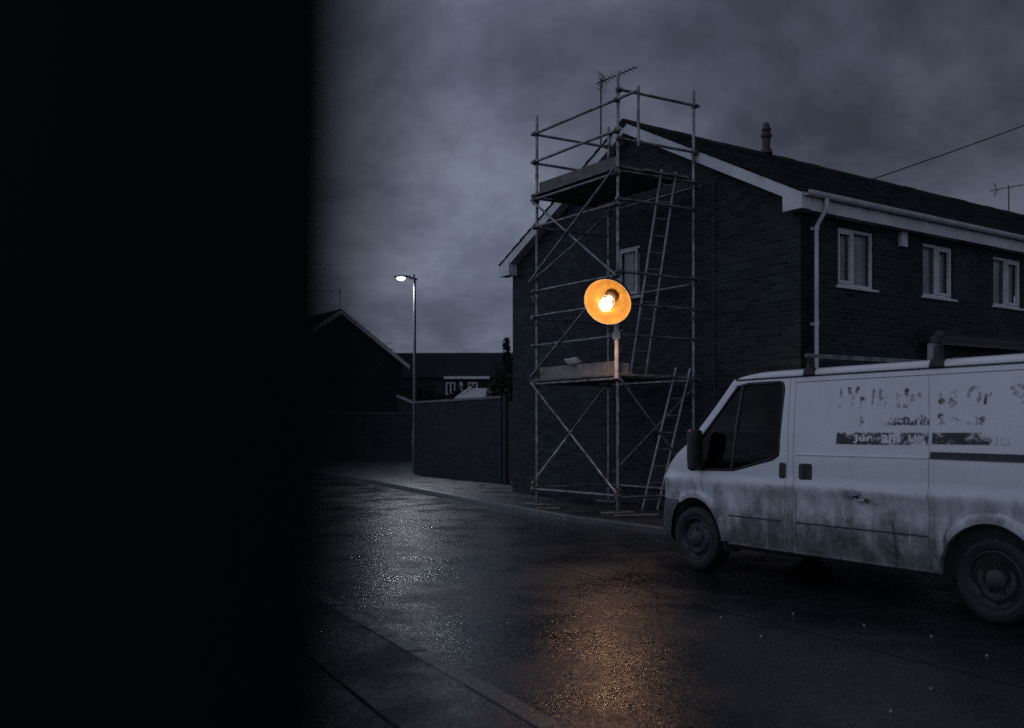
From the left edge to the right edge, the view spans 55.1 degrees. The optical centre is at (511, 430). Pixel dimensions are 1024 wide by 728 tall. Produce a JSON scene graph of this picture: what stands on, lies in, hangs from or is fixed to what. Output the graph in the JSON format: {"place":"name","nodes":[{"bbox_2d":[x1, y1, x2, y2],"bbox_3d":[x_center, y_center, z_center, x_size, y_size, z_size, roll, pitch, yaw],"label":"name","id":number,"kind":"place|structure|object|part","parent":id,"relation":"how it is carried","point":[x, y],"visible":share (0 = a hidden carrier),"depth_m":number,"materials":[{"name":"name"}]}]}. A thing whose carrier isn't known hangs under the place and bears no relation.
{"place":"outdoors","nodes":[
{"label":"outdoors","id":0,"kind":"place"},
{"bbox_2d":[0,0,394,727],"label":"pillar","id":1,"kind":"structure","parent":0,"point":[196,196],"depth_m":0.09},
{"bbox_2d":[396,395,412,411],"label":"shed","id":2,"kind":"structure","parent":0,"point":[405,404],"depth_m":48.00,"materials":[{"name":"grey"}]},
{"bbox_2d":[396,353,512,400],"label":"terraced house","id":3,"kind":"structure","parent":0,"point":[445,374],"depth_m":84.58,"materials":[{"name":"brick"}]},
{"bbox_2d":[446,382,454,394],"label":"window","id":4,"kind":"structure","parent":3,"relation":"in","point":[450,386],"depth_m":83.84,"materials":[{"name":"white glass"}]},
{"bbox_2d":[468,382,476,387],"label":"window","id":5,"kind":"structure","parent":3,"relation":"in","point":[474,384],"depth_m":83.76,"materials":[{"name":"white glass"}]},
{"bbox_2d":[384,639,535,727],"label":"footway","id":6,"kind":"structure","parent":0,"point":[419,693],"depth_m":4.90,"materials":[{"name":"grey concrete"}]},
{"bbox_2d":[384,716,398,727],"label":"footway joint","id":7,"kind":"object","parent":6,"relation":"on","point":[389,721],"visible":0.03,"depth_m":4.53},
{"bbox_2d":[388,460,663,525],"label":"footway","id":8,"kind":"structure","parent":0,"point":[400,472],"depth_m":20.19,"materials":[{"name":"grey concrete"}]},
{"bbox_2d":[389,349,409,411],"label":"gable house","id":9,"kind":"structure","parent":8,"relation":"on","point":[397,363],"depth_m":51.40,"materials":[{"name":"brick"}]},
{"bbox_2d":[388,412,412,459],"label":"garden wall","id":10,"kind":"structure","parent":8,"relation":"on","point":[400,436],"depth_m":45.45,"materials":[{"name":"brick"}]},
{"bbox_2d":[393,274,416,470],"bbox_3d":[-3.594,-1.958,33.000,0.812,6.620,0.290,0,0,0],"label":"street lamp","id":11,"kind":"object","parent":8,"relation":"on","point":[400,277],"visible":0.89,"depth_m":32.96,"materials":[{"name":"black metal"}]},
{"bbox_2d":[402,382,472,400],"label":"shrub","id":12,"kind":"object","parent":8,"relation":"on","point":[420,392],"visible":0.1,"depth_m":57.75,"materials":[{"name":"green plant"}]},
{"bbox_2d":[412,396,510,482],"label":"garden wall","id":13,"kind":"structure","parent":8,"relation":"on","point":[460,438],"depth_m":27.68,"materials":[{"name":"brick"}]},
{"bbox_2d":[455,386,498,398],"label":"garage","id":14,"kind":"structure","parent":8,"relation":"on","point":[470,392],"depth_m":44.52,"materials":[{"name":"brick"}]},
{"bbox_2d":[485,337,512,400],"bbox_3d":[-0.308,-1.132,38.011,2.621,5.071,1.980,0,0,0],"label":"conifer tree","id":15,"kind":"object","parent":8,"relation":"on","point":[504,374],"visible":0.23,"depth_m":37.85,"materials":[{"name":"green plant"}]},
{"bbox_2d":[503,396,512,482],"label":"gate","id":16,"kind":"structure","parent":8,"relation":"on","point":[507,440],"depth_m":25.40,"materials":[{"name":"black wood"}]},
{"bbox_2d":[523,502,550,505],"bbox_3d":[0.455,1.338,17.890,0.220,0.028,0.550,0,0,-35],"label":"sole board","id":17,"kind":"object","parent":8,"relation":"on","point":[541,504],"visible":0.98,"depth_m":17.75,"materials":[{"name":"wood"}]},
{"bbox_2d":[595,499,621,502],"bbox_3d":[1.840,1.338,18.690,0.220,0.028,0.550,0,0,-35],"label":"sole board","id":18,"kind":"object","parent":8,"relation":"on","point":[603,500],"visible":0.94,"depth_m":18.64,"materials":[{"name":"wood"}]},
{"bbox_2d":[528,70,700,511],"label":"scaffold tower","id":19,"kind":"structure","parent":8,"relation":"on","point":[608,180],"depth_m":16.92,"materials":[{"name":"grey metal"}]},
{"bbox_2d":[564,357,581,365],"bbox_3d":[1.058,-1.206,17.051,0.310,0.157,0.222,0,0,0],"label":"rag","id":20,"kind":"object","parent":19,"relation":"on","point":[572,361],"visible":1,"depth_m":16.97,"materials":[{"name":"white fabric"}]},
{"bbox_2d":[584,278,631,378],"bbox_3d":[1.516,-1.630,15.658,0.740,1.560,0.795,0,0,0],"label":"work lamp","id":21,"kind":"object","parent":19,"relation":"attached to","point":[607,300],"visible":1,"depth_m":15.71,"materials":[{"name":"orange metal"}]},
{"bbox_2d":[630,169,676,373],"bbox_3d":[2.410,-2.652,16.779,0.369,3.440,0.828,0,0,-34],"label":"ladder","id":22,"kind":"object","parent":19,"relation":"on","point":[647,269],"visible":0.84,"depth_m":16.75,"materials":[{"name":"metal"}]},
{"bbox_2d":[600,511,634,514],"bbox_3d":[1.734,1.338,16.050,0.550,0.028,0.220,0,0,-30],"label":"sole board","id":23,"kind":"object","parent":8,"relation":"on","point":[623,512],"visible":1,"depth_m":15.95,"materials":[{"name":"wood"}]},
{"bbox_2d":[614,513,659,516],"bbox_3d":[1.980,1.337,15.550,0.750,0.030,0.100,0,0,-16],"label":"loose plank","id":24,"kind":"object","parent":8,"relation":"on","point":[625,515],"visible":1,"depth_m":15.50,"materials":[{"name":"wood"}]},
{"bbox_2d":[641,367,690,509],"bbox_3d":[2.638,0.143,16.755,0.803,2.428,0.324,0,0,30],"label":"ladder","id":25,"kind":"object","parent":8,"relation":"on","point":[659,437],"visible":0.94,"depth_m":16.73,"materials":[{"name":"metal"}]},
{"bbox_2d":[498,119,1023,504],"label":"brick house","id":26,"kind":"structure","parent":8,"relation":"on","point":[796,261],"depth_m":17.61,"materials":[{"name":"brick"}]},
{"bbox_2d":[596,66,636,144],"bbox_3d":[2.039,-5.655,19.161,0.891,2.814,0.340,0,0,35],"label":"tv aerial","id":27,"kind":"object","parent":26,"relation":"attached to","point":[601,83],"visible":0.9,"depth_m":19.34,"materials":[{"name":"metal"}]},
{"bbox_2d":[620,245,640,298],"bbox_3d":[2.264,-2.990,18.652,0.231,1.011,0.796,0,0,-35],"label":"window","id":28,"kind":"structure","parent":26,"relation":"in","point":[630,256],"depth_m":18.75,"materials":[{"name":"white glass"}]},
{"bbox_2d":[836,227,878,292],"bbox_3d":[5.626,-2.805,16.173,1.096,1.001,0.231,0,0,-35],"label":"window","id":29,"kind":"structure","parent":26,"relation":"in","point":[851,243],"depth_m":16.24,"materials":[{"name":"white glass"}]},
{"bbox_2d":[921,243,957,301],"bbox_3d":[7.555,-2.816,17.515,1.076,0.981,0.231,0,0,-35],"label":"window","id":30,"kind":"structure","parent":26,"relation":"in","point":[933,255],"depth_m":17.57,"materials":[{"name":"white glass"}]},
{"bbox_2d":[873,125,1023,178],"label":"overhead cable","id":31,"kind":"object","parent":26,"relation":"attached to","point":[948,152],"visible":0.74,"depth_m":23.46,"materials":[{"name":"black plastic"}]},
{"bbox_2d":[990,184,1023,210],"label":"tv aerial","id":32,"kind":"object","parent":26,"relation":"attached to","point":[1008,187],"visible":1,"depth_m":26.17,"materials":[{"name":"metal"}]},
{"bbox_2d":[992,256,1023,310],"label":"window","id":33,"kind":"structure","parent":26,"relation":"in","point":[1003,269],"depth_m":18.90,"materials":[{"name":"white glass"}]},
{"bbox_2d":[385,487,1023,727],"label":"road","id":34,"kind":"structure","parent":0,"point":[567,648],"depth_m":7.12,"materials":[{"name":"black asphalt"}]},
{"bbox_2d":[385,626,565,727],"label":"kerb","id":35,"kind":"structure","parent":34,"relation":"on","point":[520,709],"depth_m":5.19,"materials":[{"name":"concrete"}]},
{"bbox_2d":[388,482,664,534],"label":"kerb","id":36,"kind":"structure","parent":34,"relation":"on","point":[633,526],"depth_m":16.56,"materials":[{"name":"concrete"}]},
{"bbox_2d":[387,519,1023,687],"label":"road seam","id":37,"kind":"object","parent":34,"relation":"on","point":[757,618],"visible":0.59,"depth_m":7.32,"materials":[{"name":"black asphalt"}]},
{"bbox_2d":[664,331,1023,624],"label":"parked van","id":38,"kind":"object","parent":34,"relation":"on","point":[911,465],"visible":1,"depth_m":8.23,"materials":[{"name":"white paint"}]},
{"bbox_3d":[2.197,0.305,9.548,0.331,1.600,1.250,0,0,-31],"label":"front door","id":39,"kind":"part","parent":38,"relation":"part of","materials":[{"name":"white paint"}]},
{"bbox_3d":[2.958,0.330,8.391,0.147,1.550,1.475,0,0,-31],"label":"sliding door","id":40,"kind":"part","parent":38,"relation":"part of","materials":[{"name":"white paint"}]},
{"bbox_2d":[390,0,1023,352],"label":"sky","id":41,"kind":"structure","parent":0,"point":[865,88],"materials":[{"name":"grey"}]}
]}

